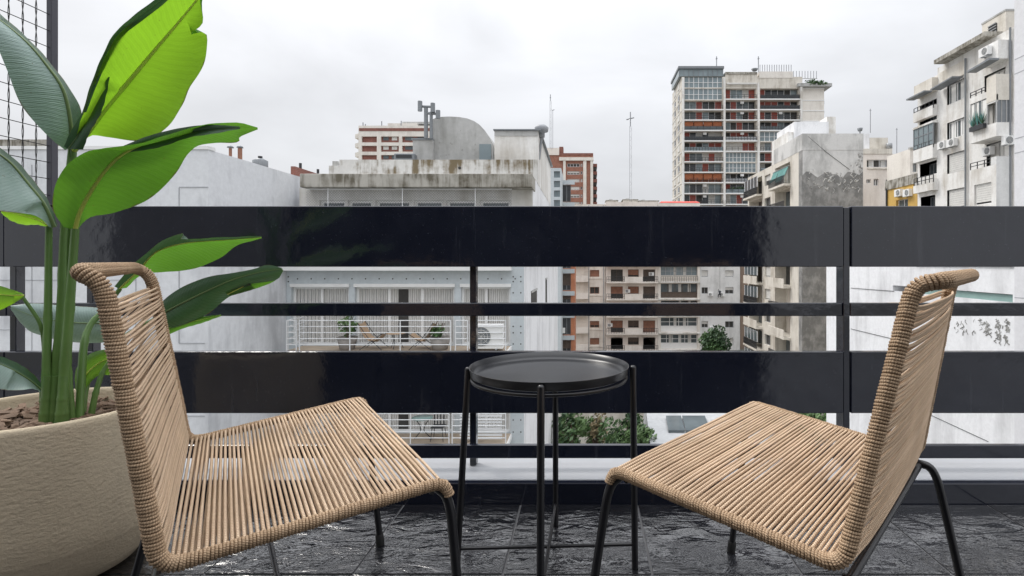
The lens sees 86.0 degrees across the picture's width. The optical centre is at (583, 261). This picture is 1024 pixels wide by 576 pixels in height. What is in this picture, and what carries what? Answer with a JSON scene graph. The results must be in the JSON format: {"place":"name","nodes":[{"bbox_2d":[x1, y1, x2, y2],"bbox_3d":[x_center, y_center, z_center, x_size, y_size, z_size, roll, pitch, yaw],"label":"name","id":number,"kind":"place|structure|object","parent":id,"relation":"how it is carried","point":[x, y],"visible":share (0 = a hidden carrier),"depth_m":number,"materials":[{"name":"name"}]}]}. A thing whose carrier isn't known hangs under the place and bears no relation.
{"place":"outdoors","nodes":[
{"label":"outdoors","id":0,"kind":"place"},
{"bbox_2d":[0,139,58,145],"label":"old white house","id":1,"kind":"structure","parent":0,"point":[13,142],"depth_m":33.85,"materials":[{"name":"grey concrete"}]},
{"bbox_2d":[291,163,318,176],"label":"brick parapet","id":2,"kind":"structure","parent":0,"point":[297,171],"depth_m":19.57,"materials":[{"name":"brick"}]},
{"bbox_2d":[355,121,429,159],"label":"banded apartment block","id":3,"kind":"structure","parent":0,"point":[388,142],"depth_m":160.00,"materials":[{"name":"brick"}]},
{"bbox_2d":[0,0,1013,203],"label":"sky","id":4,"kind":"structure","parent":0,"point":[306,74],"materials":[{"name":"white"}]},
{"bbox_2d":[97,505,1023,575],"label":"floor","id":5,"kind":"structure","parent":0,"point":[681,541],"depth_m":1.61,"materials":[{"name":"stone"}]},
{"bbox_2d":[0,387,156,575],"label":"plant pot","id":6,"kind":"object","parent":5,"relation":"on","point":[67,504],"visible":0.69,"depth_m":1.36,"materials":[{"name":"stone"}]},
{"bbox_2d":[0,0,282,423],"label":"broad leaved plant","id":7,"kind":"object","parent":6,"relation":"on","point":[150,65],"visible":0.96,"depth_m":1.47,"materials":[{"name":"green plant"}]},
{"bbox_2d":[69,262,461,575],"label":"rope chair","id":8,"kind":"object","parent":5,"relation":"on","point":[156,461],"visible":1,"depth_m":1.00,"materials":[{"name":"wicker"}]},
{"bbox_2d":[456,352,637,575],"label":"side table","id":9,"kind":"object","parent":5,"relation":"on","point":[542,373],"visible":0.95,"depth_m":1.47,"materials":[{"name":"black metal"}]},
{"bbox_2d":[590,268,979,575],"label":"rope chair","id":10,"kind":"object","parent":5,"relation":"on","point":[888,465],"visible":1,"depth_m":0.98,"materials":[{"name":"fabric"}]},
{"bbox_2d":[563,180,575,350],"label":"brick apartment house","id":11,"kind":"structure","parent":0,"point":[569,296],"depth_m":75.26,"materials":[{"name":"red"}]},
{"bbox_2d":[563,185,570,201],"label":"window","id":12,"kind":"structure","parent":11,"relation":"in","point":[566,188],"depth_m":75.34,"materials":[{"name":"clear glass"}]},
{"bbox_2d":[563,273,570,289],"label":"window","id":13,"kind":"structure","parent":11,"relation":"in","point":[566,276],"depth_m":75.26,"materials":[{"name":"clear glass"}]},
{"bbox_2d":[563,318,570,334],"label":"window","id":14,"kind":"structure","parent":11,"relation":"in","point":[566,321],"depth_m":75.34,"materials":[{"name":"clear glass"}]},
{"bbox_2d":[547,147,596,203],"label":"brick tower","id":15,"kind":"structure","parent":0,"point":[580,169],"depth_m":190.00,"materials":[{"name":"red brick"}]},
{"bbox_2d":[575,204,604,350],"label":"cream apartment block","id":16,"kind":"structure","parent":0,"point":[590,288],"depth_m":97.00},
{"bbox_2d":[559,413,643,443],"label":"yard wall","id":17,"kind":"structure","parent":0,"point":[618,416],"depth_m":44.00,"materials":[{"name":"grey concrete"}]},
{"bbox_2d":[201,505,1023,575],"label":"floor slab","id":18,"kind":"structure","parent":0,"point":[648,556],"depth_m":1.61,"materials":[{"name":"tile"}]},
{"bbox_2d":[177,480,1023,504],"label":"kerb","id":19,"kind":"structure","parent":18,"relation":"on","point":[591,492],"depth_m":1.89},
{"bbox_2d":[182,458,1023,479],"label":"ledge","id":20,"kind":"object","parent":19,"relation":"on","point":[600,468],"depth_m":2.02,"materials":[{"name":"paint"}]},
{"bbox_2d":[0,206,1023,465],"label":"balcony railing","id":21,"kind":"object","parent":20,"relation":"on","point":[842,382],"visible":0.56,"depth_m":2.02,"materials":[{"name":"black metal"}]},
{"bbox_2d":[0,0,57,205],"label":"wire screen","id":22,"kind":"object","parent":21,"relation":"attached to","point":[52,58],"visible":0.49,"depth_m":2.02,"materials":[{"name":"metal"}]},
{"bbox_2d":[558,339,825,443],"bbox_3d":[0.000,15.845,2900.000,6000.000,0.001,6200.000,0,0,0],"label":"ground","id":23,"kind":"structure","parent":0,"point":[620,341],"depth_m":101.05,"materials":[{"name":"grey"}]},
{"bbox_2d":[0,146,300,443],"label":"white blank walled building","id":24,"kind":"structure","parent":23,"relation":"on","point":[206,176],"depth_m":14.36,"materials":[{"name":"paint"}]},
{"bbox_2d":[252,156,267,166],"bbox_3d":[-11.071,-3.265,18.600,0.480,0.669,0.480,0,0,0],"label":"roof water tank","id":25,"kind":"object","parent":24,"relation":"on","point":[259,160],"visible":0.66,"depth_m":18.44,"materials":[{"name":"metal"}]},
{"bbox_2d":[280,116,557,443],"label":"concrete apartment block","id":26,"kind":"structure","parent":23,"relation":"on","point":[459,153],"depth_m":18.19,"materials":[{"name":"white paint"}]},
{"bbox_2d":[294,287,348,344],"bbox_3d":[-8.735,1.820,18.166,1.906,1.950,0.060,0,0,0],"label":"sliding door","id":27,"kind":"structure","parent":26,"relation":"in","point":[301,294],"depth_m":18.19,"materials":[{"name":"white paint"}]},
{"bbox_2d":[296,413,348,431],"bbox_3d":[-8.735,4.745,18.166,1.906,1.900,0.060,0,0,0],"label":"sliding door","id":28,"kind":"structure","parent":26,"relation":"in","point":[324,413],"depth_m":18.19,"materials":[{"name":"white paint"}]},
{"bbox_2d":[321,201,344,205],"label":"window","id":29,"kind":"structure","parent":26,"relation":"in","point":[323,203],"depth_m":18.39,"materials":[{"name":"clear glass"}]},
{"bbox_2d":[336,316,357,349],"bbox_3d":[-7.500,2.216,17.257,0.661,1.151,0.637,0,0,-38],"label":"potted plant","id":30,"kind":"object","parent":26,"relation":"on","point":[346,335],"visible":0.66,"depth_m":17.18,"materials":[{"name":"green plant"}]},
{"bbox_2d":[349,201,371,205],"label":"window","id":31,"kind":"structure","parent":26,"relation":"in","point":[368,203],"depth_m":18.43,"materials":[{"name":"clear glass"}]},
{"bbox_2d":[357,321,388,349],"bbox_3d":[-6.714,2.359,17.350,0.798,0.865,0.624,0,0,0],"label":"lounge chair","id":32,"kind":"object","parent":26,"relation":"on","point":[365,329],"visible":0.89,"depth_m":17.34,"materials":[{"name":"fabric"}]},
{"bbox_2d":[377,201,409,205],"bbox_3d":[-6.414,-1.203,18.418,1.176,1.696,0.056,0,0,0],"label":"window","id":33,"kind":"structure","parent":26,"relation":"in","point":[379,203],"depth_m":18.44,"materials":[{"name":"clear glass"}]},
{"bbox_2d":[394,153,416,159],"bbox_3d":[-6.786,-3.476,20.890,0.788,1.198,0.820,0,0,0],"label":"roof air conditioner","id":34,"kind":"object","parent":26,"relation":"on","point":[405,156],"visible":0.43,"depth_m":20.50,"materials":[{"name":"metal"}]},
{"bbox_2d":[357,287,453,344],"bbox_3d":[-5.936,1.820,18.166,3.296,1.950,0.060,0,0,0],"label":"sliding door","id":35,"kind":"structure","parent":26,"relation":"in","point":[364,294],"depth_m":18.19,"materials":[{"name":"white paint"}]},
{"bbox_2d":[357,413,453,431],"bbox_3d":[-5.936,4.745,18.166,3.296,1.900,0.060,0,0,0],"label":"sliding door","id":36,"kind":"structure","parent":26,"relation":"in","point":[384,416],"depth_m":18.19,"materials":[{"name":"white paint"}]},
{"bbox_2d":[306,188,511,205],"bbox_3d":[-5.688,-1.365,17.700,6.694,2.020,0.028,0,0,0],"label":"chain link fence","id":37,"kind":"object","parent":26,"relation":"on","point":[402,189],"visible":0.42,"depth_m":17.69,"materials":[{"name":"white metal"}]},
{"bbox_2d":[412,414,432,438],"bbox_3d":[-5.139,5.326,17.300,0.660,0.726,0.660,0,0,0],"label":"bistro table","id":38,"kind":"object","parent":26,"relation":"on","point":[424,416],"visible":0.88,"depth_m":17.29,"materials":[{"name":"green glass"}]},
{"bbox_2d":[408,321,437,349],"bbox_3d":[-5.125,2.359,17.350,0.799,0.865,0.624,0,0,0],"label":"lounge chair","id":39,"kind":"object","parent":26,"relation":"on","point":[413,335],"visible":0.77,"depth_m":17.26,"materials":[{"name":"fabric"}]},
{"bbox_2d":[418,101,439,138],"bbox_3d":[-5.847,-5.343,20.555,0.841,1.385,0.240,0,0,0],"label":"cell antenna mast","id":40,"kind":"object","parent":26,"relation":"on","point":[432,112],"visible":1,"depth_m":20.54,"materials":[{"name":"grey metal"}]},
{"bbox_2d":[415,201,442,205],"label":"window","id":41,"kind":"structure","parent":26,"relation":"in","point":[426,203],"depth_m":18.39,"materials":[{"name":"grey glass"}]},
{"bbox_2d":[430,414,445,441],"bbox_3d":[-4.630,5.238,17.302,0.421,0.889,0.407,0,0,0],"label":"bistro chair","id":42,"kind":"object","parent":26,"relation":"on","point":[436,427],"visible":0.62,"depth_m":17.45,"materials":[{"name":"metal"}]},
{"bbox_2d":[429,323,449,349],"bbox_3d":[-4.566,2.381,17.247,0.667,0.822,0.674,0,0,0],"label":"potted plant","id":43,"kind":"object","parent":26,"relation":"on","point":[439,341],"visible":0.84,"depth_m":17.07,"materials":[{"name":"green plant"}]},
{"bbox_2d":[447,201,474,205],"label":"window","id":44,"kind":"structure","parent":26,"relation":"in","point":[460,203],"depth_m":18.44,"materials":[{"name":"grey glass"}]},
{"bbox_2d":[479,144,490,159],"bbox_3d":[-3.806,-3.707,20.974,0.448,1.604,0.047,0,0,0],"label":"roof door","id":45,"kind":"structure","parent":26,"relation":"in","point":[484,149],"depth_m":20.95,"materials":[{"name":"blue metal"}]},
{"bbox_2d":[462,287,509,344],"bbox_3d":[-3.256,1.820,18.166,1.641,1.950,0.060,0,0,0],"label":"sliding door","id":46,"kind":"structure","parent":26,"relation":"in","point":[485,294],"depth_m":18.19,"materials":[{"name":"white paint"}]},
{"bbox_2d":[469,324,503,349],"bbox_3d":[-3.061,2.380,17.145,1.050,0.790,0.410,0,0,0],"label":"air conditioner","id":47,"kind":"object","parent":26,"relation":"on","point":[491,335],"visible":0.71,"depth_m":16.96,"materials":[{"name":"white paint"}]},
{"bbox_2d":[468,413,509,431],"bbox_3d":[-3.256,4.745,18.166,1.641,1.900,0.060,0,0,0],"label":"sliding door","id":48,"kind":"structure","parent":26,"relation":"in","point":[507,414],"depth_m":18.19,"materials":[{"name":"white paint"}]},
{"bbox_2d":[480,201,510,205],"bbox_3d":[-2.981,-1.203,18.418,1.039,1.696,0.056,0,0,0],"label":"window","id":49,"kind":"structure","parent":26,"relation":"in","point":[486,203],"depth_m":18.42,"materials":[{"name":"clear glass"}]},
{"bbox_2d":[535,124,548,159],"bbox_3d":[-1.629,-4.577,20.900,0.540,1.346,0.532,0,0,0],"label":"roof ventilator","id":50,"kind":"object","parent":26,"relation":"on","point":[544,128],"visible":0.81,"depth_m":20.80,"materials":[{"name":"grey metal"}]},
{"bbox_2d":[551,168,563,350],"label":"blue grey building","id":51,"kind":"structure","parent":23,"relation":"on","point":[557,178],"depth_m":70.00,"materials":[{"name":"concrete"}]},
{"bbox_2d":[552,413,590,443],"bbox_3d":[-0.849,12.469,33.109,2.240,6.768,2.381,0,0,-26],"label":"leafy tree","id":52,"kind":"object","parent":23,"relation":"on","point":[570,429],"visible":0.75,"depth_m":32.83,"materials":[{"name":"green plant"}]},
{"bbox_2d":[585,413,607,443],"bbox_3d":[0.832,12.723,35.090,1.645,6.262,1.746,0,0,0],"label":"dry tree","id":53,"kind":"object","parent":23,"relation":"on","point":[593,433],"visible":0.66,"depth_m":34.73,"materials":[{"name":"brown plant"}]},
{"bbox_2d":[597,413,656,443],"bbox_3d":[2.526,12.479,32.922,3.488,6.748,2.852,0,0,-15],"label":"leafy tree","id":54,"kind":"object","parent":23,"relation":"on","point":[617,436],"visible":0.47,"depth_m":32.47,"materials":[{"name":"green plant"}]},
{"bbox_2d":[605,202,657,350],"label":"balcony apartment block","id":55,"kind":"structure","parent":23,"relation":"on","point":[641,284],"depth_m":97.00,"materials":[{"name":"concrete"}]},
{"bbox_2d":[611,320,622,331],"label":"window","id":56,"kind":"structure","parent":55,"relation":"in","point":[617,324],"depth_m":97.21,"materials":[{"name":"brown wood"}]},
{"bbox_2d":[611,286,622,297],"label":"window","id":57,"kind":"structure","parent":55,"relation":"in","point":[615,290],"depth_m":97.21,"materials":[{"name":"wood"}]},
{"bbox_2d":[611,269,622,280],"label":"window","id":58,"kind":"structure","parent":55,"relation":"in","point":[614,272],"depth_m":97.30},
{"bbox_2d":[643,320,654,331],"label":"window","id":59,"kind":"structure","parent":55,"relation":"in","point":[648,324],"depth_m":97.21,"materials":[{"name":"brown wood"}]},
{"bbox_2d":[643,286,654,297],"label":"window","id":60,"kind":"structure","parent":55,"relation":"in","point":[648,290],"depth_m":97.21,"materials":[{"name":"wood"}]},
{"bbox_2d":[658,203,699,349],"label":"glazed apartment block","id":61,"kind":"structure","parent":23,"relation":"on","point":[678,284],"depth_m":97.45,"materials":[{"name":"white paint"}]},
{"bbox_2d":[661,335,696,342],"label":"window","id":62,"kind":"structure","parent":61,"relation":"in","point":[664,338],"depth_m":97.59,"materials":[{"name":"grey glass"}]},
{"bbox_2d":[661,318,696,325],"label":"window","id":63,"kind":"structure","parent":61,"relation":"in","point":[664,321],"depth_m":97.59,"materials":[{"name":"grey glass"}]},
{"bbox_2d":[661,284,696,291],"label":"window","id":64,"kind":"structure","parent":61,"relation":"in","point":[664,287],"depth_m":97.59,"materials":[{"name":"grey glass"}]},
{"bbox_2d":[661,267,696,274],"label":"window","id":65,"kind":"structure","parent":61,"relation":"in","point":[664,270],"depth_m":97.59,"materials":[{"name":"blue glass"}]},
{"bbox_2d":[697,324,732,350],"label":"tall tree","id":66,"kind":"object","parent":23,"relation":"on","point":[714,339],"visible":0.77,"depth_m":80.65,"materials":[{"name":"green plant"}]},
{"bbox_2d":[671,65,831,205],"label":"apartment tower","id":67,"kind":"structure","parent":23,"relation":"on","point":[727,127],"depth_m":145.30,"materials":[{"name":"white paint"}]},
{"bbox_2d":[684,102,720,108],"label":"balcony windows","id":68,"kind":"structure","parent":67,"relation":"in","point":[687,105],"depth_m":146.50,"materials":[{"name":"grey glass"}]},
{"bbox_2d":[684,112,720,118],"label":"balcony windows","id":69,"kind":"structure","parent":67,"relation":"in","point":[685,113],"depth_m":146.50,"materials":[{"name":"clear glass"}]},
{"bbox_2d":[684,133,720,139],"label":"balcony windows","id":70,"kind":"structure","parent":67,"relation":"in","point":[685,134],"depth_m":146.50,"materials":[{"name":"grey glass"}]},
{"bbox_2d":[684,143,720,150],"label":"balcony windows","id":71,"kind":"structure","parent":67,"relation":"in","point":[685,144],"depth_m":146.50,"materials":[{"name":"grey glass"}]},
{"bbox_2d":[684,153,720,160],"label":"balcony windows","id":72,"kind":"structure","parent":67,"relation":"in","point":[706,157],"depth_m":146.50,"materials":[{"name":"grey glass"}]},
{"bbox_2d":[684,164,720,171],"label":"balcony windows","id":73,"kind":"structure","parent":67,"relation":"in","point":[706,167],"depth_m":146.50,"materials":[{"name":"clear glass"}]},
{"bbox_2d":[684,184,720,192],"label":"balcony windows","id":74,"kind":"structure","parent":67,"relation":"in","point":[711,188],"depth_m":146.50,"materials":[{"name":"grey glass"}]},
{"bbox_2d":[684,195,720,203],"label":"balcony windows","id":75,"kind":"structure","parent":67,"relation":"in","point":[710,199],"depth_m":146.50,"materials":[{"name":"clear glass"}]},
{"bbox_2d":[684,122,721,129],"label":"balcony windows","id":76,"kind":"structure","parent":67,"relation":"in","point":[686,123],"depth_m":145.11,"materials":[{"name":"orange fabric"}]},
{"bbox_2d":[684,174,721,181],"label":"balcony windows","id":77,"kind":"structure","parent":67,"relation":"in","point":[687,177],"depth_m":145.11,"materials":[{"name":"orange fabric"}]},
{"bbox_2d":[726,195,747,203],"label":"balcony windows","id":78,"kind":"structure","parent":67,"relation":"in","point":[730,199],"depth_m":146.50,"materials":[{"name":"white glass"}]},
{"bbox_2d":[726,90,753,98],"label":"balcony windows","id":79,"kind":"structure","parent":67,"relation":"in","point":[727,91],"depth_m":146.50,"materials":[{"name":"grey glass"}]},
{"bbox_2d":[726,102,753,108],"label":"balcony windows","id":80,"kind":"structure","parent":67,"relation":"in","point":[729,105],"depth_m":146.50,"materials":[{"name":"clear glass"}]},
{"bbox_2d":[726,112,753,118],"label":"balcony windows","id":81,"kind":"structure","parent":67,"relation":"in","point":[727,113],"depth_m":146.50,"materials":[{"name":"black glass"}]},
{"bbox_2d":[726,123,753,129],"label":"balcony windows","id":82,"kind":"structure","parent":67,"relation":"in","point":[729,126],"depth_m":146.50,"materials":[{"name":"grey glass"}]},
{"bbox_2d":[726,143,753,150],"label":"balcony windows","id":83,"kind":"structure","parent":67,"relation":"in","point":[729,146],"depth_m":146.50,"materials":[{"name":"white"}]},
{"bbox_2d":[726,174,753,178],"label":"balcony windows","id":84,"kind":"structure","parent":67,"relation":"in","point":[728,176],"depth_m":146.50,"materials":[{"name":"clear glass"}]},
{"bbox_2d":[760,90,796,94],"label":"balcony windows","id":85,"kind":"structure","parent":67,"relation":"in","point":[761,91],"depth_m":146.50,"materials":[{"name":"grey glass"}]},
{"bbox_2d":[760,102,796,105],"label":"balcony windows","id":86,"kind":"structure","parent":67,"relation":"in","point":[761,103],"depth_m":146.50,"materials":[{"name":"black glass"}]},
{"bbox_2d":[760,112,796,118],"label":"balcony windows","id":87,"kind":"structure","parent":67,"relation":"in","point":[761,113],"depth_m":146.50,"materials":[{"name":"black glass"}]},
{"bbox_2d":[789,413,825,443],"bbox_3d":[14.940,12.665,36.128,4.323,6.376,2.910,0,0,0],"label":"leafy tree","id":88,"kind":"object","parent":23,"relation":"on","point":[818,416],"visible":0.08,"depth_m":35.33,"materials":[{"name":"green plant"}]},
{"bbox_2d":[885,173,917,205],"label":"yellow house","id":89,"kind":"structure","parent":23,"relation":"on","point":[904,183],"depth_m":50.82,"materials":[{"name":"paint"}]},
{"bbox_2d":[826,267,1013,443],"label":"white party wall","id":90,"kind":"structure","parent":23,"relation":"on","point":[890,284],"depth_m":21.32,"materials":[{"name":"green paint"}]},
{"bbox_2d":[643,413,774,443],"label":"building","id":91,"kind":"structure","parent":0,"point":[666,427],"depth_m":34.77,"materials":[{"name":"white"}]},
{"bbox_2d":[700,267,739,349],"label":"grey apartment block","id":92,"kind":"structure","parent":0,"point":[725,280],"depth_m":97.00,"materials":[{"name":"concrete"}]},
{"bbox_2d":[740,267,747,348],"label":"brown building","id":93,"kind":"structure","parent":0,"point":[742,325],"depth_m":98.00,"materials":[{"name":"grey concrete"}]},
{"bbox_2d":[743,134,862,350],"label":"stained concrete building","id":94,"kind":"structure","parent":0,"point":[826,169],"depth_m":60.68,"materials":[{"name":"grey concrete"}]},
{"bbox_2d":[771,165,788,182],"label":"green awning","id":95,"kind":"object","parent":94,"relation":"attached to","point":[779,172],"visible":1,"depth_m":65.96,"materials":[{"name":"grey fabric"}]},
{"bbox_2d":[772,117,835,183],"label":"roof terrace house","id":96,"kind":"structure","parent":94,"relation":"on","point":[826,125],"depth_m":66.30,"materials":[{"name":"white paint"}]},
{"bbox_2d":[863,134,892,205],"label":"cream low building","id":97,"kind":"structure","parent":0,"point":[877,152],"depth_m":75.00,"materials":[{"name":"beige paint"}]},
{"bbox_2d":[867,160,886,166],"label":"window","id":98,"kind":"structure","parent":97,"relation":"in","point":[870,163],"depth_m":75.30,"materials":[{"name":"white glass"}]},
{"bbox_2d":[887,147,917,180],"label":"cream step house","id":99,"kind":"structure","parent":0,"point":[900,164],"depth_m":67.77,"materials":[{"name":"white paint"}]},
{"bbox_2d":[906,9,1013,205],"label":"aged balcony building","id":100,"kind":"structure","parent":0,"point":[959,89],"depth_m":41.71,"materials":[{"name":"white paint"}]},
{"bbox_2d":[946,138,957,147],"bbox_3d":[29.395,-9.431,43.426,0.410,0.650,0.850,0,0,0],"label":"air conditioner","id":101,"kind":"object","parent":100,"relation":"attached to","point":[951,142],"visible":1,"depth_m":43.22,"materials":[{"name":"white paint"}]},
{"bbox_2d":[949,79,963,103],"bbox_3d":[29.786,-13.495,43.341,0.060,1.591,1.987,0,0,0],"label":"window","id":102,"kind":"structure","parent":100,"relation":"in","point":[956,90],"depth_m":43.54,"materials":[{"name":"white glass"}]},
{"bbox_2d":[949,118,963,138],"bbox_3d":[29.786,-10.535,43.341,0.060,1.400,1.987,0,0,0],"label":"window","id":103,"kind":"structure","parent":100,"relation":"in","point":[956,128],"depth_m":43.54,"materials":[{"name":"white glass"}]},
{"bbox_2d":[949,151,963,173],"bbox_3d":[29.775,-7.877,43.341,0.082,1.560,1.987,0,0,0],"label":"window","id":104,"kind":"structure","parent":100,"relation":"in","point":[956,160],"depth_m":43.42,"materials":[{"name":"white paint"}]},
{"bbox_2d":[949,188,963,205],"bbox_3d":[29.775,-4.933,43.341,0.082,1.655,1.987,0,0,0],"label":"window","id":105,"kind":"structure","parent":100,"relation":"in","point":[956,197],"depth_m":43.42,"materials":[{"name":"white paint"}]},
{"bbox_2d":[967,109,986,131],"bbox_3d":[28.352,-10.203,39.198,0.564,1.496,1.534,0,0,0],"label":"planter box","id":106,"kind":"object","parent":100,"relation":"on","point":[978,126],"visible":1,"depth_m":39.11,"materials":[{"name":"metal"}]},
{"bbox_2d":[976,182,990,204],"bbox_3d":[28.655,-4.805,38.900,0.082,1.500,1.700,0,0,0],"label":"window","id":107,"kind":"structure","parent":100,"relation":"in","point":[983,191],"depth_m":38.96,"materials":[{"name":"white paint"}]},
{"bbox_2d":[979,45,991,57],"bbox_3d":[28.495,-14.830,38.600,0.410,0.650,0.850,0,0,0],"label":"air conditioner","id":108,"kind":"object","parent":100,"relation":"attached to","point":[985,51],"visible":1,"depth_m":38.36,"materials":[{"name":"white paint"}]},
{"bbox_2d":[981,146,994,156],"bbox_3d":[29.425,-7.980,39.600,0.410,0.650,0.850,0,0,0],"label":"air conditioner","id":109,"kind":"object","parent":100,"relation":"attached to","point":[988,151],"visible":1,"depth_m":39.42,"materials":[{"name":"white paint"}]},
{"bbox_2d":[989,104,995,124],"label":"window","id":110,"kind":"structure","parent":100,"relation":"in","point":[992,108],"depth_m":39.73,"materials":[{"name":"white glass"}]},
{"bbox_2d":[990,142,1003,165],"bbox_3d":[29.866,-7.655,39.150,0.060,1.800,1.700,0,0,0],"label":"window","id":111,"kind":"structure","parent":100,"relation":"in","point":[999,149],"depth_m":39.16,"materials":[{"name":"grey glass"}]},
{"bbox_2d":[1001,135,1013,145],"bbox_3d":[29.250,-8.280,37.425,0.850,0.650,0.410,0,0,0],"label":"air conditioner","id":112,"kind":"object","parent":100,"relation":"attached to","point":[1007,140],"visible":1,"depth_m":37.24,"materials":[{"name":"white paint"}]},
{"bbox_2d":[1014,0,1023,443],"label":"panel clad tower","id":113,"kind":"structure","parent":0,"point":[1018,171],"depth_m":17.88,"materials":[{"name":"white"}]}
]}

